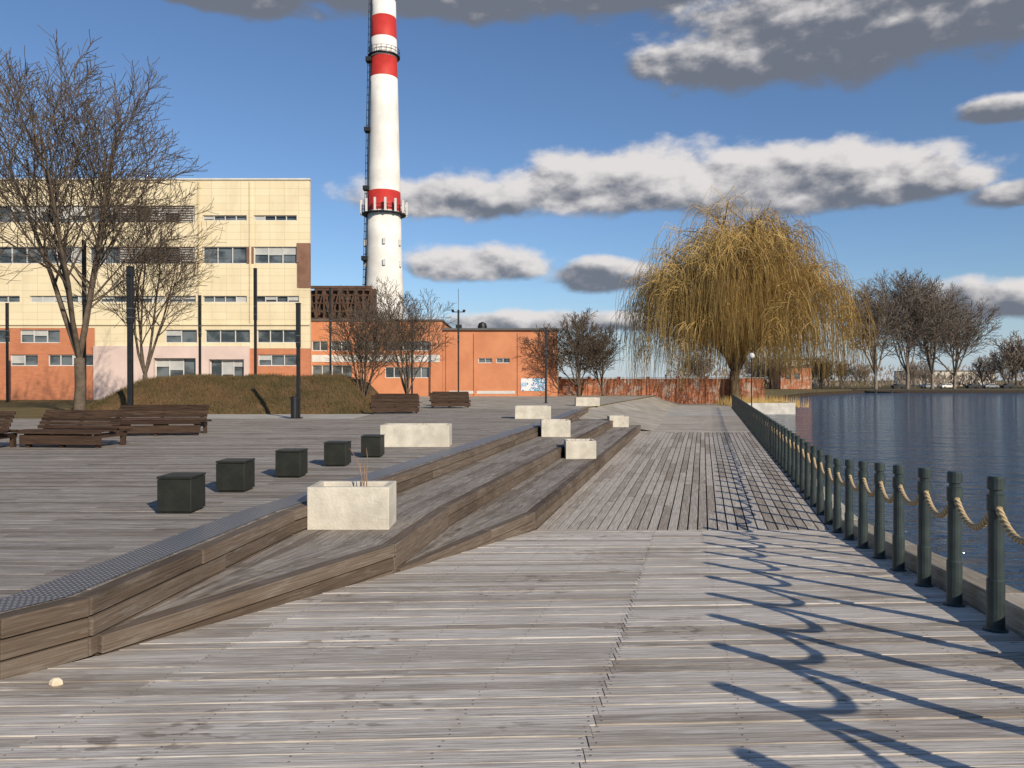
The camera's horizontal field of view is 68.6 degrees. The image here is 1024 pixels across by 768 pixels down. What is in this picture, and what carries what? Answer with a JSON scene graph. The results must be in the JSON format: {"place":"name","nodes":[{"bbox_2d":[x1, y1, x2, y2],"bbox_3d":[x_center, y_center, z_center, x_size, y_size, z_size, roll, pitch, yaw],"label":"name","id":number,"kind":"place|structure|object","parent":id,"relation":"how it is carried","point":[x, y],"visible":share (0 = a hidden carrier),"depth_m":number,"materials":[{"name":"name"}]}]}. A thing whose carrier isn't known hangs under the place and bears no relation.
{"place":"outdoors","nodes":[
{"label":"outdoors","id":0,"kind":"place"},
{"bbox_2d":[111,414,370,418],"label":"path pavement","id":1,"kind":"structure","parent":0,"point":[280,416],"depth_m":33.24,"materials":[{"name":"grey concrete"}]},
{"bbox_2d":[125,266,134,404],"bbox_3d":[-17.300,-1.954,33.990,0.320,6.740,0.320,0,0,0],"label":"street lamp","id":2,"kind":"object","parent":1,"relation":"on","point":[130,320],"visible":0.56,"depth_m":33.90,"materials":[{"name":"metal"}]},
{"bbox_2d":[290,396,298,418],"bbox_3d":[-9.050,0.971,31.206,0.330,0.920,0.322,0,0,0],"label":"litter bin","id":3,"kind":"object","parent":1,"relation":"on","point":[294,407],"visible":1,"depth_m":31.08,"materials":[{"name":"metal"}]},
{"bbox_2d":[295,303,302,417],"bbox_3d":[-9.000,-0.991,31.595,0.320,4.840,0.320,0,0,0],"label":"street lamp","id":4,"kind":"object","parent":1,"relation":"on","point":[298,325],"visible":0.87,"depth_m":31.53,"materials":[{"name":"metal"}]},
{"bbox_2d":[0,408,585,613],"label":"wooden deck","id":5,"kind":"structure","parent":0,"point":[68,509],"depth_m":12.42,"materials":[{"name":"grey wood"}]},
{"bbox_2d":[0,411,19,446],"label":"wooden park bench","id":6,"kind":"object","parent":5,"relation":"on","point":[6,419],"visible":0.89,"depth_m":17.62,"materials":[{"name":"brown wood"}]},
{"bbox_2d":[16,410,132,447],"bbox_3d":[-10.545,1.071,18.151,2.100,0.862,1.290,0,0,7],"label":"wooden park bench","id":7,"kind":"object","parent":5,"relation":"on","point":[62,430],"visible":1,"depth_m":18.13,"materials":[{"name":"brown wood"}]},
{"bbox_2d":[112,405,211,435],"bbox_3d":[-10.256,1.050,21.951,2.500,0.862,1.290,0,0,-8],"label":"wooden park bench","id":8,"kind":"object","parent":5,"relation":"on","point":[160,418],"visible":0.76,"depth_m":22.00,"materials":[{"name":"brown wood"}]},
{"bbox_2d":[157,472,205,513],"bbox_3d":[-4.020,1.326,9.132,0.418,0.450,0.418,0,0,1],"label":"black cube seat","id":9,"kind":"object","parent":5,"relation":"on","point":[180,492],"visible":1,"depth_m":8.93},
{"bbox_2d":[216,458,254,491],"bbox_3d":[-3.990,1.316,10.832,0.418,0.450,0.418,0,0,1],"label":"black cube seat","id":10,"kind":"object","parent":5,"relation":"on","point":[235,474],"visible":1,"depth_m":10.63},
{"bbox_2d":[0,410,579,611],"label":"tactile grating strip","id":11,"kind":"object","parent":5,"relation":"on","point":[76,582],"visible":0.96,"depth_m":7.17,"materials":[{"name":"metal"}]},
{"bbox_2d":[275,448,307,477],"bbox_3d":[-3.650,1.308,12.432,0.418,0.450,0.418,0,0,2],"label":"black cube seat","id":12,"kind":"object","parent":5,"relation":"on","point":[291,462],"visible":1,"depth_m":12.23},
{"bbox_2d":[0,408,588,679],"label":"deck edge beams","id":13,"kind":"structure","parent":5,"relation":"attached to","point":[38,637],"depth_m":6.16,"materials":[{"name":"brown wood"}]},
{"bbox_2d":[324,441,350,466],"bbox_3d":[-3.260,1.299,14.032,0.418,0.450,0.418,0,0,2],"label":"black cube seat","id":14,"kind":"object","parent":5,"relation":"on","point":[337,453],"visible":1,"depth_m":13.83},
{"bbox_2d":[361,434,384,457],"bbox_3d":[-2.900,1.290,15.632,0.418,0.450,0.418,0,0,1],"label":"black cube seat","id":15,"kind":"object","parent":5,"relation":"on","point":[373,444],"visible":1,"depth_m":15.43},
{"bbox_2d":[371,395,419,413],"bbox_3d":[-5.607,0.974,36.050,2.300,0.862,1.290,0,0,-9],"label":"wooden park bench","id":16,"kind":"object","parent":5,"relation":"on","point":[394,403],"visible":1,"depth_m":36.04,"materials":[{"name":"brown wood"}]},
{"bbox_2d":[380,421,451,446],"bbox_3d":[-2.325,1.206,18.307,1.650,0.591,0.800,0,0,0],"label":"concrete planter","id":17,"kind":"object","parent":5,"relation":"on","point":[417,434],"visible":0.97,"depth_m":17.91,"materials":[{"name":"concrete"}]},
{"bbox_2d":[515,404,550,418],"bbox_3d":[0.860,1.135,31.257,1.480,0.591,0.900,0,0,0],"label":"concrete planter","id":18,"kind":"object","parent":5,"relation":"on","point":[532,412],"visible":1,"depth_m":30.81,"materials":[{"name":"concrete"}]},
{"bbox_2d":[0,396,653,663],"bbox_3d":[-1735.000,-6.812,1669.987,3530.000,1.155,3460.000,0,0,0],"label":"lawn terrace","id":19,"kind":"structure","parent":0,"point":[29,409],"depth_m":46.46,"materials":[{"name":"brown plant"}]},
{"bbox_2d":[4,303,10,401],"bbox_3d":[-37.000,-2.317,54.988,0.320,7.240,0.320,0,0,0],"label":"street lamp","id":20,"kind":"object","parent":19,"relation":"on","point":[7,344],"visible":1,"depth_m":54.92,"materials":[{"name":"metal"}]},
{"bbox_2d":[0,132,48,280],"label":"bare tree","id":21,"kind":"object","parent":19,"relation":"on","point":[17,271],"visible":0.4,"depth_m":37.78,"materials":[{"name":"brown plant"}]},
{"bbox_2d":[81,240,86,370],"bbox_3d":[-22.800,-3.136,39.984,0.320,9.040,0.320,0,0,0],"label":"street lamp","id":22,"kind":"object","parent":19,"relation":"on","point":[83,270],"visible":0.36,"depth_m":39.91,"materials":[{"name":"metal"}]},
{"bbox_2d":[0,24,227,413],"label":"bare tree","id":23,"kind":"object","parent":19,"relation":"on","point":[104,202],"visible":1,"depth_m":33.48,"materials":[{"name":"brown plant"}]},
{"bbox_2d":[49,168,227,379],"bbox_3d":[-21.064,-5.487,42.852,9.156,13.911,9.945,0,0,-37],"label":"bare tree","id":24,"kind":"object","parent":19,"relation":"on","point":[184,279],"visible":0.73,"depth_m":41.99,"materials":[{"name":"brown plant"}]},
{"bbox_2d":[0,328,310,399],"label":"brick base","id":25,"kind":"object","parent":19,"relation":"on","point":[43,380],"visible":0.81,"depth_m":62.01,"materials":[{"name":"orange brick"}]},
{"bbox_2d":[0,323,310,348],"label":"cream lower wall","id":26,"kind":"structure","parent":25,"relation":"on","point":[107,334],"depth_m":61.98,"materials":[{"name":"paint"}]},
{"bbox_2d":[0,180,310,322],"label":"cream wall","id":27,"kind":"structure","parent":26,"relation":"on","point":[278,197],"depth_m":61.95,"materials":[{"name":"tile"}]},
{"bbox_2d":[0,207,297,377],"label":"glass","id":28,"kind":"object","parent":27,"relation":"attached to","point":[239,255],"visible":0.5,"depth_m":62.26,"materials":[{"name":"grey glass"}]},
{"bbox_2d":[0,206,298,375],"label":"window frames","id":29,"kind":"structure","parent":27,"relation":"attached to","point":[178,296],"depth_m":62.09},
{"bbox_2d":[12,207,297,373],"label":"blinds","id":30,"kind":"object","parent":29,"relation":"attached to","point":[176,364],"visible":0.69,"depth_m":62.13,"materials":[{"name":"white fabric"}]},
{"bbox_2d":[117,206,193,259],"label":"louvres","id":31,"kind":"object","parent":27,"relation":"attached to","point":[158,220],"visible":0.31,"depth_m":61.82,"materials":[{"name":"grey metal"}]},
{"bbox_2d":[0,178,311,180],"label":"roof coping","id":32,"kind":"object","parent":27,"relation":"on","point":[214,178],"visible":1,"depth_m":61.81,"materials":[{"name":"beige metal"}]},
{"bbox_2d":[247,243,310,287],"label":"brown pier","id":33,"kind":"structure","parent":27,"relation":"attached to","point":[303,265],"depth_m":61.90,"materials":[{"name":"tile"}]},
{"bbox_2d":[198,181,250,322],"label":"downpipes","id":34,"kind":"object","parent":26,"relation":"on","point":[249,241],"visible":0.75,"depth_m":61.80,"materials":[{"name":"beige metal"}]},
{"bbox_2d":[93,346,249,399],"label":"entrance block","id":35,"kind":"structure","parent":19,"relation":"on","point":[109,369],"depth_m":61.74,"materials":[{"name":"beige paint"}]},
{"bbox_2d":[198,295,201,373],"bbox_3d":[-20.800,-2.291,49.988,0.320,7.240,0.320,0,0,0],"label":"street lamp","id":36,"kind":"object","parent":19,"relation":"on","point":[199,326],"visible":0.66,"depth_m":49.92,"materials":[{"name":"metal"}]},
{"bbox_2d":[58,373,378,413],"bbox_3d":[-14.850,0.519,42.703,15.300,1.878,14.600,0,0,0],"label":"grass mound","id":37,"kind":"object","parent":19,"relation":"on","point":[262,409],"depth_m":37.28,"materials":[{"name":"plant"}]},
{"bbox_2d":[253,268,256,374],"bbox_3d":[-17.100,-3.191,49.983,0.320,9.040,0.320,0,0,0],"label":"street lamp","id":38,"kind":"object","parent":19,"relation":"on","point":[255,312],"visible":0.7,"depth_m":49.90,"materials":[{"name":"metal"}]},
{"bbox_2d":[329,288,331,374],"bbox_3d":[-12.100,-2.541,49.987,0.320,7.740,0.320,0,0,0],"label":"street lamp","id":39,"kind":"object","parent":19,"relation":"on","point":[330,322],"visible":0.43,"depth_m":49.93,"materials":[{"name":"metal"}]},
{"bbox_2d":[316,286,411,397],"bbox_3d":[-8.219,-2.028,41.962,5.427,7.002,5.372,0,0,0],"label":"bare shrub tree","id":40,"kind":"object","parent":19,"relation":"on","point":[364,333],"visible":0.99,"depth_m":41.41,"materials":[{"name":"brown plant"}]},
{"bbox_2d":[360,0,407,318],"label":"striped chimney","id":41,"kind":"object","parent":19,"relation":"on","point":[383,214],"visible":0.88,"depth_m":127.56,"materials":[{"name":"white paint"}]},
{"bbox_2d":[347,276,455,393],"bbox_3d":[-6.728,-2.802,50.295,8.588,8.460,6.458,0,0,-40],"label":"bare tree","id":42,"kind":"object","parent":19,"relation":"on","point":[411,322],"visible":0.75,"depth_m":49.86,"materials":[{"name":"brown plant"}]},
{"bbox_2d":[311,321,557,395],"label":"rendered walls","id":43,"kind":"structure","parent":19,"relation":"on","point":[475,376],"depth_m":75.58,"materials":[{"name":"orange paint"}]},
{"bbox_2d":[313,342,508,376],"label":"glass","id":44,"kind":"object","parent":43,"relation":"attached to","point":[389,371],"visible":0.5,"depth_m":75.24,"materials":[{"name":"grey glass"}]},
{"bbox_2d":[312,341,514,393],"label":"frames","id":45,"kind":"structure","parent":43,"relation":"attached to","point":[319,358],"depth_m":75.08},
{"bbox_2d":[311,319,559,329],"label":"roof edge","id":46,"kind":"object","parent":43,"relation":"on","point":[448,325],"visible":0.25,"depth_m":75.27,"materials":[{"name":"metal"}]},
{"bbox_2d":[456,322,486,327],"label":"roof vents","id":47,"kind":"object","parent":46,"relation":"on","point":[482,325],"visible":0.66,"depth_m":80.55,"materials":[{"name":"metal"}]},
{"bbox_2d":[521,378,544,390],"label":"graffiti panel","id":48,"kind":"object","parent":43,"relation":"attached to","point":[532,384],"visible":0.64,"depth_m":75.55,"materials":[{"name":"multicoloured paint"}]},
{"bbox_2d":[375,394,417,394],"bbox_3d":[-6.205,0.951,40.251,2.300,0.862,1.290,0,0,-6],"label":"wooden park bench","id":49,"kind":"object","parent":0,"point":[396,394],"visible":0.12,"depth_m":40.54,"materials":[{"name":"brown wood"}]},
{"bbox_2d":[432,391,467,402],"bbox_3d":[-3.905,0.911,47.550,2.300,0.862,1.290,0,0,-6],"label":"bench","id":50,"kind":"object","parent":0,"point":[451,392],"visible":0.1,"depth_m":47.80,"materials":[{"name":"brown wood"}]},
{"bbox_2d":[0,530,1023,767],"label":"wooden ramp deck","id":51,"kind":"structure","parent":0,"point":[800,697],"depth_m":4.95,"materials":[{"name":"grey wood"}]},
{"bbox_2d":[49,677,62,686],"bbox_3d":[-2.958,1.935,4.870,0.086,0.055,0.058,0,0,0],"label":"stone chunk","id":52,"kind":"object","parent":51,"relation":"on","point":[55,681],"visible":1,"depth_m":4.85,"materials":[{"name":"beige stone"}]},
{"bbox_2d":[4,531,1023,766],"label":"deck screws","id":53,"kind":"object","parent":51,"relation":"attached to","point":[607,660],"visible":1,"depth_m":4.99,"materials":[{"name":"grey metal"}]},
{"bbox_2d":[823,486,1023,637],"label":"quay curb beam","id":54,"kind":"structure","parent":51,"relation":"on","point":[974,589],"depth_m":7.03,"materials":[{"name":"grey concrete"}]},
{"bbox_2d":[0,0,1023,379],"label":"sky","id":55,"kind":"structure","parent":0,"point":[545,145],"materials":[{"name":"blue"}]},
{"bbox_2d":[419,395,654,408],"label":"plaza pavement","id":56,"kind":"structure","parent":0,"point":[563,401],"depth_m":56.72,"materials":[{"name":"grey concrete"}]},
{"bbox_2d":[411,332,412,393],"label":"street lamp","id":57,"kind":"object","parent":56,"relation":"on","point":[411,370],"visible":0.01,"depth_m":59.93,"materials":[{"name":"metal"}]},
{"bbox_2d":[429,392,470,407],"bbox_3d":[-3.609,0.933,43.550,2.300,0.862,1.290,0,0,-11],"label":"wooden park bench","id":58,"kind":"object","parent":56,"relation":"on","point":[449,398],"visible":1,"depth_m":43.50,"materials":[{"name":"brown wood"}]},
{"bbox_2d":[451,289,464,390],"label":"street lamp","id":59,"kind":"object","parent":56,"relation":"on","point":[458,334],"visible":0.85,"depth_m":69.91,"materials":[{"name":"metal"}]},
{"bbox_2d":[544,327,546,402],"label":"street lamp","id":60,"kind":"object","parent":56,"relation":"on","point":[545,364],"visible":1,"depth_m":51.92,"materials":[{"name":"metal"}]},
{"bbox_2d":[519,307,615,396],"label":"bare tree","id":61,"kind":"object","parent":56,"relation":"on","point":[577,353],"visible":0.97,"depth_m":73.01,"materials":[{"name":"brown plant"}]},
{"bbox_2d":[575,397,599,405],"bbox_3d":[4.750,1.077,47.456,1.500,0.592,0.900,0,0,0],"label":"concrete planter","id":62,"kind":"object","parent":56,"relation":"on","point":[587,401],"visible":1,"depth_m":47.01,"materials":[{"name":"concrete"}]},
{"bbox_2d":[572,319,624,395],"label":"bare tree","id":63,"kind":"object","parent":56,"relation":"on","point":[612,348],"visible":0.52,"depth_m":75.52,"materials":[{"name":"brown plant"}]},
{"bbox_2d":[579,396,677,430],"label":"gravel slope","id":64,"kind":"structure","parent":0,"point":[649,413],"depth_m":49.73,"materials":[{"name":"grey gravel"}]},
{"bbox_2d":[666,404,736,415],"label":"promenade pavement","id":65,"kind":"structure","parent":0,"point":[700,410],"depth_m":61.49,"materials":[{"name":"grey concrete"}]},
{"bbox_2d":[749,353,754,406],"bbox_3d":[19.800,-0.210,62.000,0.502,4.750,0.502,0,0,0],"label":"globe lamp","id":66,"kind":"object","parent":65,"relation":"on","point":[751,356],"visible":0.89,"depth_m":61.95,"materials":[{"name":"metal"}]},
{"bbox_2d":[765,380,1023,402],"bbox_3d":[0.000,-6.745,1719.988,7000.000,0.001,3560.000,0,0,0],"label":"ground","id":67,"kind":"structure","parent":0,"point":[779,392],"depth_m":254.07,"materials":[{"name":"brown plant"}]},
{"bbox_2d":[311,286,376,318],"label":"steel gantry","id":68,"kind":"object","parent":67,"relation":"on","point":[319,296],"visible":0.47,"depth_m":93.89,"materials":[{"name":"brown metal"}]},
{"bbox_2d":[558,377,764,403],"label":"brick boundary wall","id":69,"kind":"structure","parent":67,"relation":"on","point":[693,393],"depth_m":79.00,"materials":[{"name":"red brick"}]},
{"bbox_2d":[561,377,764,377],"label":"coping","id":70,"kind":"object","parent":69,"relation":"on","point":[661,377],"visible":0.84,"depth_m":78.95,"materials":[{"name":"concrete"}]},
{"bbox_2d":[579,433,832,529],"bbox_3d":[7.625,2.365,32.361,6.193,0.001,42.646,0,0,15],"label":"promenade underlay","id":71,"kind":"object","parent":67,"relation":"on","point":[699,486],"visible":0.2,"depth_m":17.08,"materials":[{"name":"grey wood"}]},
{"bbox_2d":[537,416,832,529],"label":"promenade deck","id":72,"kind":"structure","parent":71,"relation":"on","point":[573,512],"depth_m":17.29,"materials":[{"name":"grey wood"}]},
{"bbox_2d":[732,394,1023,633],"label":"rope fence","id":73,"kind":"object","parent":72,"relation":"on","point":[803,466],"visible":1,"depth_m":8.46,"materials":[{"name":"metal"}]},
{"bbox_2d":[611,185,901,399],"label":"weeping willow tree","id":74,"kind":"object","parent":67,"relation":"on","point":[735,299],"visible":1,"depth_m":72.59,"materials":[{"name":"yellow plant"}]},
{"bbox_2d":[713,393,808,407],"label":"reeds","id":75,"kind":"object","parent":67,"relation":"on","point":[726,400],"visible":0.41,"depth_m":72.49,"materials":[{"name":"yellow plant"}]},
{"bbox_2d":[558,330,1023,388],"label":"distant trees","id":76,"kind":"object","parent":67,"relation":"on","point":[1011,360],"visible":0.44,"depth_m":229.17,"materials":[{"name":"plant"}]},
{"bbox_2d":[770,367,811,388],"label":"walls","id":77,"kind":"structure","parent":67,"relation":"on","point":[774,385],"depth_m":205.90,"materials":[{"name":"brick"}]},
{"bbox_2d":[786,360,819,386],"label":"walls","id":78,"kind":"structure","parent":67,"relation":"on","point":[817,383],"depth_m":274.90,"materials":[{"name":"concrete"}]},
{"bbox_2d":[664,359,1023,386],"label":"distant brush","id":79,"kind":"object","parent":67,"relation":"on","point":[938,382],"visible":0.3,"depth_m":276.65,"materials":[{"name":"brown plant"}]},
{"bbox_2d":[833,279,913,388],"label":"bare tree","id":80,"kind":"object","parent":67,"relation":"on","point":[878,315],"visible":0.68,"depth_m":197.02,"materials":[{"name":"brown plant"}]},
{"bbox_2d":[748,390,1023,413],"bbox_3d":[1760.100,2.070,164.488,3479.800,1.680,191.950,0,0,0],"label":"quay retaining wall","id":81,"kind":"structure","parent":67,"relation":"on","point":[778,408],"depth_m":126.89,"materials":[{"name":"concrete"}]},
{"bbox_2d":[860,267,957,388],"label":"bare tree","id":82,"kind":"object","parent":67,"relation":"on","point":[904,285],"visible":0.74,"depth_m":199.51,"materials":[{"name":"brown plant"}]},
{"bbox_2d":[892,275,973,388],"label":"bare tree","id":83,"kind":"object","parent":67,"relation":"on","point":[949,312],"visible":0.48,"depth_m":201.01,"materials":[{"name":"brown plant"}]},
{"bbox_2d":[893,370,994,385],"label":"grey warehouse","id":84,"kind":"structure","parent":67,"relation":"on","point":[942,372],"depth_m":299.89,"materials":[{"name":"concrete"}]},
{"bbox_2d":[910,293,1003,388],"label":"bare tree","id":85,"kind":"object","parent":67,"relation":"on","point":[974,331],"visible":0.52,"depth_m":205.85,"materials":[{"name":"brown plant"}]},
{"bbox_2d":[766,392,1023,591],"bbox_3d":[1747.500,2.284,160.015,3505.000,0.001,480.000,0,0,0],"label":"lake water","id":86,"kind":"structure","parent":0,"point":[976,439],"depth_m":36.04,"materials":[{"name":"blue liquid"}]},
{"bbox_2d":[852,389,1023,392],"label":"jetty","id":87,"kind":"object","parent":86,"relation":"in","point":[955,390],"visible":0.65,"depth_m":183.41,"materials":[{"name":"wood"}]},
{"bbox_2d":[833,388,1023,388],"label":"bank road","id":88,"kind":"structure","parent":0,"point":[929,388],"depth_m":221.75,"materials":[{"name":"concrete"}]},
{"bbox_2d":[890,384,905,388],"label":"parked car","id":89,"kind":"object","parent":88,"relation":"on","point":[898,385],"visible":0.87,"depth_m":218.18,"materials":[{"name":"metal"}]},
{"bbox_2d":[919,384,936,388],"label":"parked car","id":90,"kind":"object","parent":88,"relation":"on","point":[925,386],"visible":0.66,"depth_m":219.15,"materials":[{"name":"metal"}]},
{"bbox_2d":[939,384,952,388],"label":"parked car","id":91,"kind":"object","parent":88,"relation":"on","point":[945,385],"visible":0.83,"depth_m":219.67,"materials":[{"name":"white paint"}]},
{"bbox_2d":[965,384,981,388],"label":"parked car","id":92,"kind":"object","parent":88,"relation":"on","point":[973,385],"visible":1,"depth_m":220.19,"materials":[{"name":"metal"}]},
{"bbox_2d":[982,384,998,388],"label":"parked car","id":93,"kind":"object","parent":88,"relation":"on","point":[990,385],"visible":1,"depth_m":220.19,"materials":[{"name":"metal"}]},
{"bbox_2d":[1000,384,1017,388],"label":"parked car","id":94,"kind":"object","parent":88,"relation":"on","point":[1006,386],"visible":1,"depth_m":221.19,"materials":[{"name":"metal"}]},
{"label":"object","id":95,"kind":"object","parent":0,"visible":0},
{"bbox_2d":[89,421,612,657],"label":"step edge beams","id":96,"kind":"structure","parent":95,"relation":"on","point":[389,556],"depth_m":7.68,"materials":[{"name":"brown wood"}]},
{"bbox_2d":[117,419,608,626],"bbox_3d":[0.553,1.800,21.276,1.622,0.036,31.846,0,0,13],"label":"step tread","id":97,"kind":"object","parent":95,"relation":"on","point":[306,548],"visible":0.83,"depth_m":9.27,"materials":[{"name":"grey wood"}]},
{"bbox_2d":[307,449,395,529],"bbox_3d":[-2.080,1.341,9.817,1.040,1.012,0.620,0,0,0],"label":"concrete planter","id":98,"kind":"object","parent":97,"relation":"on","point":[352,505],"visible":1,"depth_m":9.51,"materials":[{"name":"concrete"}]},
{"bbox_2d":[540,418,569,436],"bbox_3d":[1.465,1.452,25.458,0.970,0.622,0.900,0,0,0],"label":"concrete planter","id":99,"kind":"object","parent":97,"relation":"on","point":[555,427],"visible":1,"depth_m":25.01,"materials":[{"name":"concrete"}]},
{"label":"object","id":100,"kind":"object","parent":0,"visible":0},
{"bbox_2d":[396,425,640,572],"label":"step edge beams","id":101,"kind":"structure","parent":100,"relation":"on","point":[538,514],"depth_m":12.36,"materials":[{"name":"brown wood"}]},
{"bbox_2d":[407,425,636,561],"bbox_3d":[2.250,2.091,22.855,0.986,0.036,28.566,0,0,14],"label":"step tread","id":102,"kind":"object","parent":100,"relation":"on","point":[527,494],"visible":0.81,"depth_m":14.04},
{"bbox_2d":[564,437,595,458],"bbox_3d":[1.925,1.799,21.310,0.850,0.571,0.800,0,0,0],"label":"concrete planter","id":103,"kind":"object","parent":102,"relation":"on","point":[579,448],"visible":1,"depth_m":20.91,"materials":[{"name":"concrete"}]},
{"bbox_2d":[607,415,628,426],"bbox_3d":[5.000,1.723,35.460,0.900,0.571,0.900,0,0,0],"label":"concrete planter","id":104,"kind":"object","parent":102,"relation":"on","point":[620,420],"visible":0.96,"depth_m":35.01,"materials":[{"name":"concrete"}]}
]}

